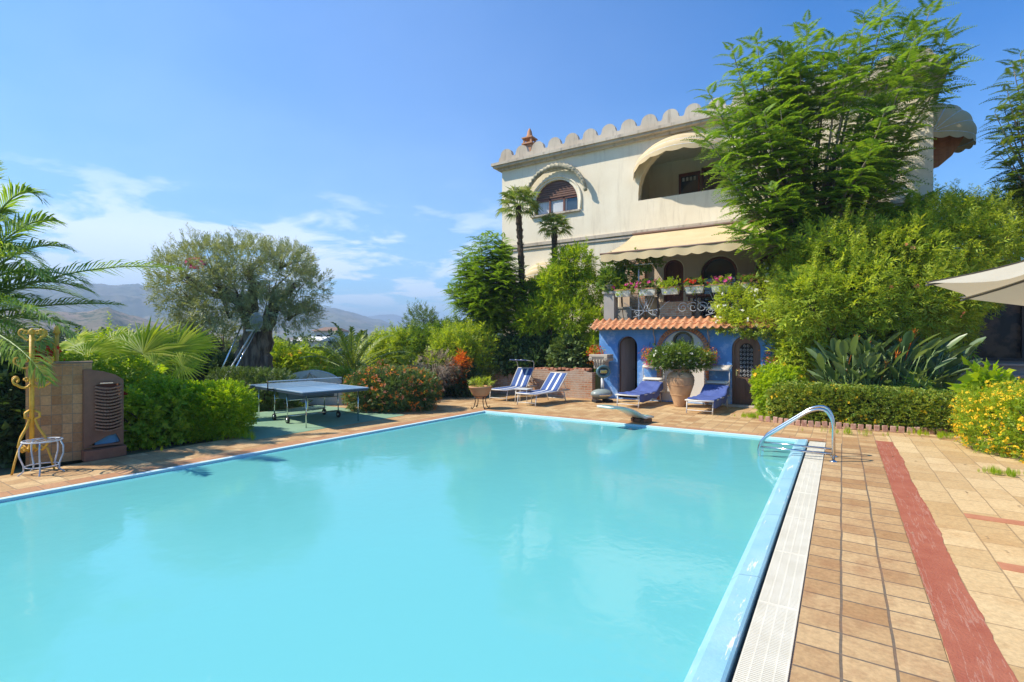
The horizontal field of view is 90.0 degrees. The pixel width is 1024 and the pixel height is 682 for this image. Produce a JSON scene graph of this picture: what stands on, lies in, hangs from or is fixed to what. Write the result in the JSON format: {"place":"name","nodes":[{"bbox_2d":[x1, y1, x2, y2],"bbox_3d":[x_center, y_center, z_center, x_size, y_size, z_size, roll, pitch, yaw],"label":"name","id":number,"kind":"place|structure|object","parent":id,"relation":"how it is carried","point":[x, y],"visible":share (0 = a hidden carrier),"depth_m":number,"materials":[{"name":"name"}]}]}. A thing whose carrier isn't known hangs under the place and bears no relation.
{"place":"outdoors","nodes":[
{"label":"outdoors","id":0,"kind":"place"},
{"bbox_2d":[0,307,367,341],"bbox_3d":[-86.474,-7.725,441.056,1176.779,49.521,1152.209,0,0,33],"label":"hills","id":1,"kind":"structure","parent":0,"point":[96,320],"depth_m":442.48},
{"bbox_2d":[1,282,402,337],"bbox_3d":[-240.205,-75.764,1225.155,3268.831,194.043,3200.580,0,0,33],"label":"hills","id":2,"kind":"structure","parent":0,"point":[132,297],"depth_m":1178.48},
{"bbox_2d":[0,398,596,475],"bbox_3d":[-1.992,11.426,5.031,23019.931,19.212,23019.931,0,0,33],"label":"ground","id":3,"kind":"structure","parent":0,"point":[7,471],"depth_m":7.90,"materials":[{"name":"tile"}]},
{"bbox_2d":[0,356,25,468],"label":"ivy bush","id":4,"kind":"object","parent":3,"relation":"on","point":[13,408],"visible":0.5,"depth_m":7.50,"materials":[{"name":"green plant"}]},
{"bbox_2d":[6,346,168,389],"bbox_3d":[-8.138,1.023,9.726,3.138,1.909,1.528,0,0,-10],"label":"leafy bush","id":5,"kind":"object","parent":3,"relation":"on","point":[142,370],"visible":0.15,"depth_m":9.75,"materials":[{"name":"green plant"}]},
{"bbox_2d":[0,160,186,414],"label":"date palm","id":6,"kind":"object","parent":3,"relation":"on","point":[9,299],"visible":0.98,"depth_m":8.91,"materials":[{"name":"green plant"}]},
{"bbox_2d":[65,312,192,383],"bbox_3d":[-9.881,0.596,13.036,3.259,2.692,2.012,0,0,0],"label":"garden shrub","id":7,"kind":"object","parent":3,"relation":"on","point":[102,335],"visible":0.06,"depth_m":12.90,"materials":[{"name":"green plant"}]},
{"bbox_2d":[124,369,204,451],"bbox_3d":[-6.452,1.278,9.190,1.610,1.505,1.468,0,0,-42],"label":"mixed bush","id":8,"kind":"object","parent":3,"relation":"on","point":[139,401],"visible":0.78,"depth_m":8.91,"materials":[{"name":"green plant"}]},
{"bbox_2d":[165,348,239,381],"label":"leafy bush","id":9,"kind":"object","parent":3,"relation":"on","point":[213,364],"visible":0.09,"depth_m":15.02,"materials":[{"name":"green plant"}]},
{"bbox_2d":[129,392,312,440],"bbox_3d":[-18.822,1.828,20.720,35.512,0.727,22.996,0,0,0],"label":"ground cover","id":10,"kind":"object","parent":3,"relation":"on","point":[301,404],"depth_m":14.08,"materials":[{"name":"green plant"}]},
{"bbox_2d":[59,330,129,368],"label":"fan palm","id":11,"kind":"object","parent":10,"relation":"on","point":[105,347],"visible":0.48,"depth_m":10.78,"materials":[{"name":"green plant"}]},
{"bbox_2d":[101,317,188,377],"bbox_3d":[-8.522,0.606,11.486,2.701,2.428,1.054,0,0,15],"label":"fan palm","id":12,"kind":"object","parent":10,"relation":"on","point":[142,341],"visible":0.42,"depth_m":11.44,"materials":[{"name":"green plant"}]},
{"bbox_2d":[136,319,223,382],"bbox_3d":[-7.417,0.646,11.558,1.578,2.348,1.503,0,0,33],"label":"fan palm","id":13,"kind":"object","parent":10,"relation":"on","point":[200,343],"visible":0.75,"depth_m":11.47,"materials":[{"name":"green plant"}]},
{"bbox_2d":[134,222,335,382],"bbox_3d":[-8.295,-1.002,15.571,5.840,4.950,3.410,0,0,-1],"label":"olive tree","id":14,"kind":"object","parent":10,"relation":"on","point":[245,303],"visible":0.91,"depth_m":15.07,"materials":[{"name":"green plant"}]},
{"bbox_2d":[232,312,262,373],"bbox_3d":[-7.727,0.481,14.434,0.289,2.619,1.264,0,0,43],"label":"pool pole","id":15,"kind":"object","parent":14,"relation":"attached to","point":[259,318],"visible":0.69,"depth_m":14.79,"materials":[{"name":"metal"}]},
{"bbox_2d":[0,323,501,365],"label":"wood","id":16,"kind":"object","parent":3,"relation":"on","point":[236,343],"visible":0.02,"depth_m":52.84,"materials":[{"name":"green plant"}]},
{"bbox_2d":[270,331,329,379],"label":"garden shrub","id":17,"kind":"object","parent":3,"relation":"on","point":[288,359],"visible":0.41,"depth_m":17.16,"materials":[{"name":"green plant"}]},
{"bbox_2d":[311,327,349,357],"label":"house","id":18,"kind":"structure","parent":3,"relation":"on","point":[324,331],"depth_m":75.00,"materials":[{"name":"white paint"}]},
{"bbox_2d":[491,48,976,373],"bbox_3d":[7.366,-3.445,19.974,15.622,11.090,11.720,0,0,33],"label":"villa","id":19,"kind":"object","parent":3,"relation":"on","point":[625,189],"visible":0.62,"depth_m":18.45,"materials":[{"name":"beige paint"}]},
{"bbox_2d":[530,181,580,217],"bbox_3d":[1.746,-5.690,20.348,2.200,1.360,0.320,0,0,33],"label":"window","id":20,"kind":"structure","parent":19,"relation":"in","point":[559,197],"depth_m":20.39,"materials":[{"name":"brown wood"}]},
{"bbox_2d":[666,262,681,301],"bbox_3d":[5.698,-1.720,17.933,0.590,2.120,0.078,0,0,33],"label":"door","id":21,"kind":"structure","parent":19,"relation":"in","point":[674,268],"depth_m":17.90,"materials":[{"name":"brown wood"}]},
{"bbox_2d":[679,171,699,194],"bbox_3d":[6.845,-5.490,19.759,0.800,2.020,0.066,0,0,33],"label":"door","id":22,"kind":"structure","parent":19,"relation":"in","point":[689,182],"depth_m":19.76,"materials":[{"name":"brown wood"}]},
{"bbox_2d":[701,167,726,190],"bbox_3d":[7.602,-5.540,19.272,0.900,2.120,0.066,0,0,33],"label":"door","id":23,"kind":"structure","parent":19,"relation":"in","point":[704,179],"depth_m":19.36,"materials":[{"name":"brown wood"}]},
{"bbox_2d":[701,257,737,317],"bbox_3d":[6.921,-1.735,17.090,1.140,2.150,0.110,0,0,33],"label":"door","id":24,"kind":"structure","parent":19,"relation":"in","point":[717,266],"depth_m":17.22,"materials":[{"name":"brown wood"}]},
{"bbox_2d":[976,48,1023,236],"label":"jacaranda tree","id":25,"kind":"object","parent":3,"relation":"on","point":[1017,176],"visible":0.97,"depth_m":12.45,"materials":[{"name":"green plant"}]},
{"bbox_2d":[369,314,432,328],"bbox_3d":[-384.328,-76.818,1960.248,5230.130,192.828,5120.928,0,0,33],"label":"mountains","id":26,"kind":"structure","parent":0,"point":[388,318],"depth_m":3228.37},
{"bbox_2d":[0,393,1023,681],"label":"deck","id":27,"kind":"structure","parent":0,"point":[722,417],"depth_m":10.65,"materials":[{"name":"tile"}]},
{"bbox_2d":[10,328,54,474],"bbox_3d":[-6.693,0.811,7.166,0.461,1.983,0.455,0,0,-43],"label":"iron plant stand","id":28,"kind":"object","parent":27,"relation":"on","point":[32,422],"visible":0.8,"depth_m":7.14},
{"bbox_2d":[17,437,64,476],"bbox_3d":[-6.418,1.579,7.018,0.488,0.456,0.476,0,0,0],"label":"iron side table","id":29,"kind":"object","parent":27,"relation":"on","point":[40,443],"visible":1,"depth_m":7.01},
{"bbox_2d":[81,442,126,461],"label":"tiled kerb","id":30,"kind":"structure","parent":27,"relation":"on","point":[102,452],"depth_m":7.83,"materials":[{"name":"tile"}]},
{"bbox_2d":[25,361,92,465],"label":"tiled pillar","id":31,"kind":"structure","parent":30,"relation":"on","point":[59,407],"depth_m":7.61,"materials":[{"name":"tile"}]},
{"bbox_2d":[83,370,126,448],"bbox_3d":[-6.351,1.032,7.992,0.300,1.195,0.550,0,0,40],"label":"slatted cabinet","id":32,"kind":"object","parent":30,"relation":"on","point":[103,408],"visible":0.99,"depth_m":7.91,"materials":[{"name":"brown plastic"}]},
{"bbox_2d":[126,378,261,443],"bbox_3d":[-6.089,1.352,9.896,2.495,1.317,1.955,0,0,0],"label":"bright hedge","id":33,"kind":"object","parent":27,"relation":"on","point":[229,409],"visible":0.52,"depth_m":9.40,"materials":[{"name":"green plant"}]},
{"bbox_2d":[203,365,299,411],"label":"clipped hedge","id":34,"kind":"object","parent":27,"relation":"on","point":[245,374],"visible":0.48,"depth_m":13.40,"materials":[{"name":"green plant"}]},
{"bbox_2d":[278,370,344,404],"bbox_3d":[-5.712,1.315,14.579,1.916,0.986,0.218,0,0,6],"label":"arched stone","id":35,"kind":"object","parent":27,"relation":"on","point":[308,374],"visible":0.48,"depth_m":14.49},
{"bbox_2d":[238,405,403,439],"bbox_3d":[-5.031,1.812,11.808,3.450,0.035,3.840,0,0,33],"label":"court","id":36,"kind":"object","parent":27,"relation":"on","point":[266,426],"visible":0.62,"depth_m":11.71,"materials":[{"name":"green paint"}]},
{"bbox_2d":[249,377,368,427],"bbox_3d":[-4.740,1.335,11.836,2.746,0.930,1.800,0,0,42],"label":"table tennis","id":37,"kind":"object","parent":36,"relation":"on","point":[306,390],"visible":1,"depth_m":11.47,"materials":[{"name":"blue paint"}]},
{"bbox_2d":[292,359,363,397],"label":"garden shrub","id":38,"kind":"object","parent":27,"relation":"on","point":[341,372],"visible":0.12,"depth_m":15.69,"materials":[{"name":"green plant"}]},
{"bbox_2d":[284,322,410,369],"bbox_3d":[-5.245,0.616,16.912,4.100,2.467,4.203,0,0,-8],"label":"young date palm","id":39,"kind":"object","parent":27,"relation":"on","point":[351,358],"visible":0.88,"depth_m":16.52,"materials":[{"name":"green plant"}]},
{"bbox_2d":[339,363,444,412],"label":"flower bush","id":40,"kind":"object","parent":27,"relation":"on","point":[386,384],"visible":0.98,"depth_m":12.96,"materials":[{"name":"green plant"}]},
{"bbox_2d":[359,319,426,385],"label":"garden shrub","id":41,"kind":"object","parent":27,"relation":"on","point":[388,341],"visible":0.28,"depth_m":18.50,"materials":[{"name":"green plant"}]},
{"bbox_2d":[0,409,826,497],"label":"deck border","id":42,"kind":"object","parent":27,"relation":"on","point":[84,480],"visible":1,"depth_m":8.80,"materials":[{"name":"ceramic"}]},
{"bbox_2d":[397,297,448,347],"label":"garden shrub","id":43,"kind":"object","parent":27,"relation":"on","point":[418,314],"visible":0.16,"depth_m":19.79,"materials":[{"name":"green plant"}]},
{"bbox_2d":[410,346,462,395],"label":"dry bush","id":44,"kind":"object","parent":27,"relation":"on","point":[439,368],"visible":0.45,"depth_m":16.02,"materials":[{"name":"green plant"}]},
{"bbox_2d":[397,309,478,365],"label":"garden shrub","id":45,"kind":"object","parent":27,"relation":"on","point":[420,336],"visible":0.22,"depth_m":18.10,"materials":[{"name":"green plant"}]},
{"bbox_2d":[405,352,485,397],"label":"garden shrub","id":46,"kind":"object","parent":27,"relation":"on","point":[456,390],"visible":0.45,"depth_m":16.33,"materials":[{"name":"green plant"}]},
{"bbox_2d":[445,348,473,390],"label":"croton plant","id":47,"kind":"object","parent":27,"relation":"on","point":[460,357],"visible":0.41,"depth_m":16.43,"materials":[{"name":"orange plant"}]},
{"bbox_2d":[423,316,504,387],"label":"garden shrub","id":48,"kind":"object","parent":27,"relation":"on","point":[462,338],"visible":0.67,"depth_m":17.21,"materials":[{"name":"green plant"}]},
{"bbox_2d":[468,376,496,409],"bbox_3d":[-0.807,1.347,13.666,0.863,0.906,0.685,0,0,0],"label":"bowl planter","id":49,"kind":"object","parent":27,"relation":"on","point":[480,391],"visible":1,"depth_m":13.51,"materials":[{"name":"ceramic"}]},
{"bbox_2d":[489,359,536,400],"bbox_3d":[0.049,1.190,16.059,0.676,1.207,1.856,0,0,34],"label":"sun lounger","id":50,"kind":"object","parent":27,"relation":"on","point":[521,378],"visible":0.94,"depth_m":16.40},
{"bbox_2d":[482,366,595,398],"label":"brick wall","id":51,"kind":"structure","parent":27,"relation":"on","point":[579,382],"depth_m":16.35,"materials":[{"name":"brick"}]},
{"bbox_2d":[589,354,613,368],"bbox_3d":[2.757,0.630,15.841,0.626,0.440,0.521,0,0,33],"label":"stone capital","id":52,"kind":"object","parent":51,"relation":"on","point":[598,360],"visible":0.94,"depth_m":15.68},
{"bbox_2d":[515,372,569,405],"bbox_3d":[0.915,1.371,14.846,0.676,0.844,1.856,0,0,38],"label":"sun lounger","id":53,"kind":"object","parent":27,"relation":"on","point":[554,381],"visible":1,"depth_m":15.16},
{"bbox_2d":[124,412,1020,476],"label":"grass","id":54,"kind":"structure","parent":27,"relation":"on","point":[1008,472],"depth_m":9.39,"materials":[{"name":"green plant"}]},
{"bbox_2d":[595,374,599,389],"bbox_3d":[0.648,1.430,19.420,7.050,0.740,3.850,0,0,33],"label":"garden bed","id":55,"kind":"object","parent":27,"relation":"on","point":[597,381],"depth_m":16.09,"materials":[{"name":"green plant"}]},
{"bbox_2d":[443,345,509,377],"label":"bed shrub","id":56,"kind":"object","parent":55,"relation":"on","point":[493,372],"visible":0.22,"depth_m":17.29,"materials":[{"name":"green plant"}]},
{"bbox_2d":[441,230,533,335],"bbox_3d":[-0.857,-1.331,18.127,3.187,5.065,3.028,0,0,-27],"label":"jacaranda tree","id":57,"kind":"object","parent":55,"relation":"on","point":[481,299],"visible":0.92,"depth_m":17.76,"materials":[{"name":"green plant"}]},
{"bbox_2d":[495,183,543,330],"bbox_3d":[0.206,-2.163,18.015,1.872,6.549,1.791,0,0,33],"label":"windmill palm","id":58,"kind":"object","parent":55,"relation":"on","point":[518,192],"visible":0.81,"depth_m":17.90,"materials":[{"name":"green plant"}]},
{"bbox_2d":[488,330,569,377],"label":"bed shrub","id":59,"kind":"object","parent":55,"relation":"on","point":[531,348],"visible":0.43,"depth_m":17.25,"materials":[{"name":"green plant"}]},
{"bbox_2d":[503,275,555,341],"bbox_3d":[0.689,-0.663,18.204,2.222,3.489,1.646,0,0,0],"label":"leafy sapling","id":60,"kind":"object","parent":55,"relation":"on","point":[534,289],"visible":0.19,"depth_m":17.85,"materials":[{"name":"green plant"}]},
{"bbox_2d":[537,211,573,332],"bbox_3d":[1.494,-1.700,17.999,1.376,5.620,1.500,0,0,33],"label":"windmill palm","id":61,"kind":"object","parent":55,"relation":"on","point":[559,220],"visible":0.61,"depth_m":17.88,"materials":[{"name":"green plant"}]},
{"bbox_2d":[508,237,608,371],"bbox_3d":[1.707,-1.220,17.470,3.795,4.605,1.984,0,0,18],"label":"yellow shrub","id":62,"kind":"object","parent":55,"relation":"on","point":[572,283],"visible":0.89,"depth_m":17.16,"materials":[{"name":"green plant"}]},
{"bbox_2d":[545,332,597,371],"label":"bed shrub","id":63,"kind":"object","parent":55,"relation":"on","point":[573,359],"visible":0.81,"depth_m":16.65,"materials":[{"name":"green plant"}]},
{"bbox_2d":[602,291,617,320],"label":"corner pier","id":64,"kind":"structure","parent":27,"relation":"on","point":[611,305],"depth_m":16.16,"materials":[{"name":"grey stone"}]},
{"bbox_2d":[595,267,632,293],"bbox_3d":[3.221,-1.926,16.278,1.153,0.880,0.968,0,0,33],"label":"bowl planter","id":65,"kind":"object","parent":64,"relation":"on","point":[612,276],"visible":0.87,"depth_m":16.09,"materials":[{"name":"green plant"}]},
{"bbox_2d":[597,405,653,422],"bbox_3d":[2.469,1.583,11.085,1.352,0.461,0.440,0,0,-37],"label":"diving board","id":66,"kind":"object","parent":27,"relation":"on","point":[636,416],"visible":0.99,"depth_m":11.16,"materials":[{"name":"white plastic"}]},
{"bbox_2d":[615,364,664,407],"bbox_3d":[3.730,1.222,14.577,0.695,1.142,2.145,0,0,38],"label":"sun lounger","id":67,"kind":"object","parent":27,"relation":"on","point":[647,389],"visible":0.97,"depth_m":14.70,"materials":[{"name":"blue fabric"}]},
{"bbox_2d":[645,337,715,406],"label":"potted plant","id":68,"kind":"object","parent":27,"relation":"on","point":[680,380],"visible":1,"depth_m":13.90,"materials":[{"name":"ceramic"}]},
{"bbox_2d":[685,365,732,414],"bbox_3d":[5.168,1.222,13.358,0.695,1.142,2.145,0,0,35],"label":"sun lounger","id":69,"kind":"object","parent":27,"relation":"on","point":[716,393],"visible":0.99,"depth_m":13.60,"materials":[{"name":"blue fabric"}]},
{"bbox_2d":[589,315,899,408],"bbox_3d":[6.566,0.544,15.181,7.808,2.512,3.285,0,0,33],"label":"pool cabin","id":70,"kind":"object","parent":27,"relation":"on","point":[623,341],"visible":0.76,"depth_m":14.78,"materials":[{"name":"paint"}]},
{"bbox_2d":[618,307,636,319],"bbox_3d":[3.724,-0.879,16.872,0.660,0.455,0.500,0,0,33],"label":"stone trough","id":71,"kind":"object","parent":70,"relation":"on","point":[628,312],"visible":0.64,"depth_m":16.65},
{"bbox_2d":[621,338,634,391],"bbox_3d":[3.693,0.800,16.229,0.580,1.780,0.101,0,0,-29],"label":"door","id":72,"kind":"structure","parent":70,"relation":"in","point":[628,344],"depth_m":16.24,"materials":[{"name":"wood"}]},
{"bbox_2d":[599,247,666,319],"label":"pergola vine","id":73,"kind":"object","parent":70,"relation":"on","point":[633,267],"visible":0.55,"depth_m":16.10,"materials":[{"name":"green plant"}]},
{"bbox_2d":[659,301,695,318],"bbox_3d":[5.072,-0.922,15.706,1.020,0.540,0.520,0,0,33],"label":"brick bench","id":74,"kind":"object","parent":70,"relation":"on","point":[668,310],"visible":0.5,"depth_m":15.52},
{"bbox_2d":[735,338,757,404],"bbox_3d":[6.420,0.838,14.023,0.600,1.845,0.111,0,0,33],"label":"door","id":75,"kind":"structure","parent":70,"relation":"in","point":[746,351],"depth_m":14.06,"materials":[{"name":"brown wood"}]},
{"bbox_2d":[624,273,870,317],"bbox_3d":[6.330,-1.160,14.266,7.815,1.020,0.030,0,0,33],"label":"terrace railing","id":76,"kind":"object","parent":70,"relation":"on","point":[657,309],"visible":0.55,"depth_m":15.16,"materials":[{"name":"black metal"}]},
{"bbox_2d":[611,281,635,296],"bbox_3d":[3.489,-1.640,15.936,0.832,0.583,0.543,0,0,42],"label":"flower trough","id":77,"kind":"object","parent":76,"relation":"attached to","point":[622,291],"visible":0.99,"depth_m":15.86,"materials":[{"name":"ceramic"}]},
{"bbox_2d":[635,278,662,296],"bbox_3d":[4.134,-1.634,15.509,0.814,0.611,0.514,0,0,40],"label":"flower trough","id":78,"kind":"object","parent":76,"relation":"attached to","point":[649,290],"visible":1,"depth_m":15.47,"materials":[{"name":"ceramic"}]},
{"bbox_2d":[656,275,682,294],"bbox_3d":[4.678,-1.653,15.174,0.802,0.586,0.550,0,0,43],"label":"flower trough","id":79,"kind":"object","parent":76,"relation":"attached to","point":[667,289],"visible":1,"depth_m":15.10,"materials":[{"name":"ceramic"}]},
{"bbox_2d":[683,276,708,294],"bbox_3d":[5.319,-1.592,14.797,0.777,0.567,0.617,0,0,33],"label":"flower trough","id":80,"kind":"object","parent":76,"relation":"attached to","point":[692,288],"visible":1,"depth_m":14.71,"materials":[{"name":"ceramic"}]},
{"bbox_2d":[705,274,733,292],"bbox_3d":[5.852,-1.638,14.405,0.783,0.541,0.526,0,0,33],"label":"flower trough","id":81,"kind":"object","parent":76,"relation":"attached to","point":[725,282],"visible":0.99,"depth_m":14.31,"materials":[{"name":"ceramic"}]},
{"bbox_2d":[733,271,762,290],"bbox_3d":[6.463,-1.622,13.973,0.774,0.539,0.594,0,0,33],"label":"flower trough","id":82,"kind":"object","parent":76,"relation":"attached to","point":[745,278],"visible":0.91,"depth_m":13.95,"materials":[{"name":"ceramic"}]},
{"bbox_2d":[709,252,834,374],"bbox_3d":[7.036,-0.373,13.648,3.082,4.352,2.314,0,0,-10],"label":"jasmine shrub","id":83,"kind":"object","parent":27,"relation":"on","point":[747,308],"visible":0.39,"depth_m":13.68,"materials":[{"name":"green plant"}]},
{"bbox_2d":[757,405,837,462],"bbox_3d":[4.489,2.004,8.064,1.087,1.997,0.528,0,0,33],"label":"pool ladder","id":84,"kind":"object","parent":27,"relation":"on","point":[827,410],"visible":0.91,"depth_m":7.99,"materials":[{"name":"metal"}]},
{"bbox_2d":[788,444,825,681],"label":"drain channel","id":85,"kind":"object","parent":27,"relation":"in","point":[791,663],"visible":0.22,"depth_m":3.66,"materials":[{"name":"concrete"}]},
{"bbox_2d":[732,441,825,681],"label":"drain grate","id":86,"kind":"object","parent":85,"relation":"on","point":[766,653],"visible":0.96,"depth_m":3.65,"materials":[{"name":"beige plastic"}]},
{"bbox_2d":[759,416,964,435],"bbox_3d":[6.979,1.740,10.473,3.539,0.153,0.369,0,0,31],"label":"hedge edging","id":87,"kind":"object","parent":27,"relation":"on","point":[803,423],"visible":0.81,"depth_m":10.37,"materials":[{"name":"brick"}]},
{"bbox_2d":[790,442,954,681],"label":"deck rows","id":88,"kind":"object","parent":27,"relation":"on","point":[866,614],"visible":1,"depth_m":3.64,"materials":[{"name":"tile"}]},
{"bbox_2d":[875,440,1018,681],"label":"red strip","id":89,"kind":"object","parent":27,"relation":"on","point":[972,650],"visible":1,"depth_m":3.63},
{"bbox_2d":[886,436,1023,681],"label":"deck slabs","id":90,"kind":"structure","parent":27,"relation":"on","point":[943,477],"depth_m":5.15,"materials":[{"name":"stone paving"},{"name":"red stone"}]},
{"bbox_2d":[925,260,1023,305],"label":"parasol","id":91,"kind":"object","parent":90,"relation":"on","point":[1004,284],"visible":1,"depth_m":5.04,"materials":[{"name":"beige fabric"}]},
{"bbox_2d":[964,513,1023,572],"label":"patch slabs","id":92,"kind":"structure","parent":90,"relation":"on","point":[1011,567],"depth_m":5.05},
{"bbox_2d":[928,360,1023,407],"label":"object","id":93,"kind":"structure","parent":27,"relation":"on","point":[1018,366],"depth_m":12.32,"materials":[{"name":"stone"}]},
{"bbox_2d":[953,262,1023,360],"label":"veranda","id":94,"kind":"object","parent":93,"relation":"on","point":[1004,336],"visible":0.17,"depth_m":14.32,"materials":[{"name":"black glass"}]},
{"bbox_2d":[945,355,1023,435],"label":"lime plant","id":95,"kind":"object","parent":27,"relation":"on","point":[982,375],"visible":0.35,"depth_m":9.52,"materials":[{"name":"green plant"}]},
{"bbox_2d":[948,377,1023,463],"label":"yellow flower bush","id":96,"kind":"object","parent":27,"relation":"on","point":[1012,423],"visible":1,"depth_m":8.14,"materials":[{"name":"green plant"}]},
{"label":"earth bed","id":97,"kind":"structure","parent":27,"relation":"on","visible":0},
{"bbox_2d":[748,361,807,416],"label":"leafy bush","id":98,"kind":"object","parent":97,"relation":"on","point":[769,375],"visible":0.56,"depth_m":12.28,"materials":[{"name":"green plant"}]},
{"bbox_2d":[680,0,983,303],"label":"jacaranda tree","id":99,"kind":"object","parent":97,"relation":"on","point":[792,179],"visible":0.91,"depth_m":12.94,"materials":[{"name":"green plant"}]},
{"bbox_2d":[765,380,985,436],"bbox_3d":[7.447,1.419,10.850,3.811,1.092,1.185,0,0,36],"label":"variegated hedge","id":100,"kind":"object","parent":97,"relation":"on","point":[877,404],"visible":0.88,"depth_m":10.59,"materials":[{"name":"green plant"}]},
{"bbox_2d":[754,165,1023,387],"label":"shrub","id":101,"kind":"object","parent":97,"relation":"on","point":[975,231],"visible":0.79,"depth_m":12.08,"materials":[{"name":"green plant"}]},
{"bbox_2d":[796,326,985,410],"bbox_3d":[8.643,0.733,11.661,3.876,2.148,2.476,0,0,0],"label":"bird of paradise","id":102,"kind":"object","parent":97,"relation":"on","point":[871,355],"visible":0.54,"depth_m":11.30,"materials":[{"name":"green plant"}]},
{"bbox_2d":[895,368,946,399],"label":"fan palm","id":103,"kind":"object","parent":97,"relation":"on","point":[916,381],"visible":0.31,"depth_m":11.21,"materials":[{"name":"green plant"}]},
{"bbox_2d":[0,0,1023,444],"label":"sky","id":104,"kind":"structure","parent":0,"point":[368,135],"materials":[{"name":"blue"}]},
{"bbox_2d":[591,365,612,402],"bbox_3d":[2.640,1.252,15.098,0.660,1.095,0.505,0,0,-14],"label":"scale","id":105,"kind":"object","parent":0,"point":[602,373],"visible":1,"depth_m":15.03,"materials":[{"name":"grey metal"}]},
{"bbox_2d":[646,297,661,318],"bbox_3d":[4.502,-1.022,16.252,0.435,0.740,0.435,0,0,-12],"label":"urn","id":106,"kind":"object","parent":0,"point":[653,306],"visible":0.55,"depth_m":16.11,"materials":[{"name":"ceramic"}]},
{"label":"pool basin","id":107,"kind":"structure","parent":0,"visible":0},
{"bbox_2d":[0,413,794,681],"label":"water","id":108,"kind":"structure","parent":107,"relation":"in","point":[487,547],"depth_m":4.30,"materials":[{"name":"liquid"}]},
{"bbox_2d":[0,410,797,502],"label":"pool edge","id":109,"kind":"object","parent":107,"relation":"on","point":[58,489],"visible":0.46,"depth_m":8.98,"materials":[{"name":"paint"}]},
{"bbox_2d":[684,439,807,681],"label":"pool coping","id":110,"kind":"object","parent":107,"relation":"on","point":[717,657],"visible":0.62,"depth_m":3.63,"materials":[{"name":"tile"}]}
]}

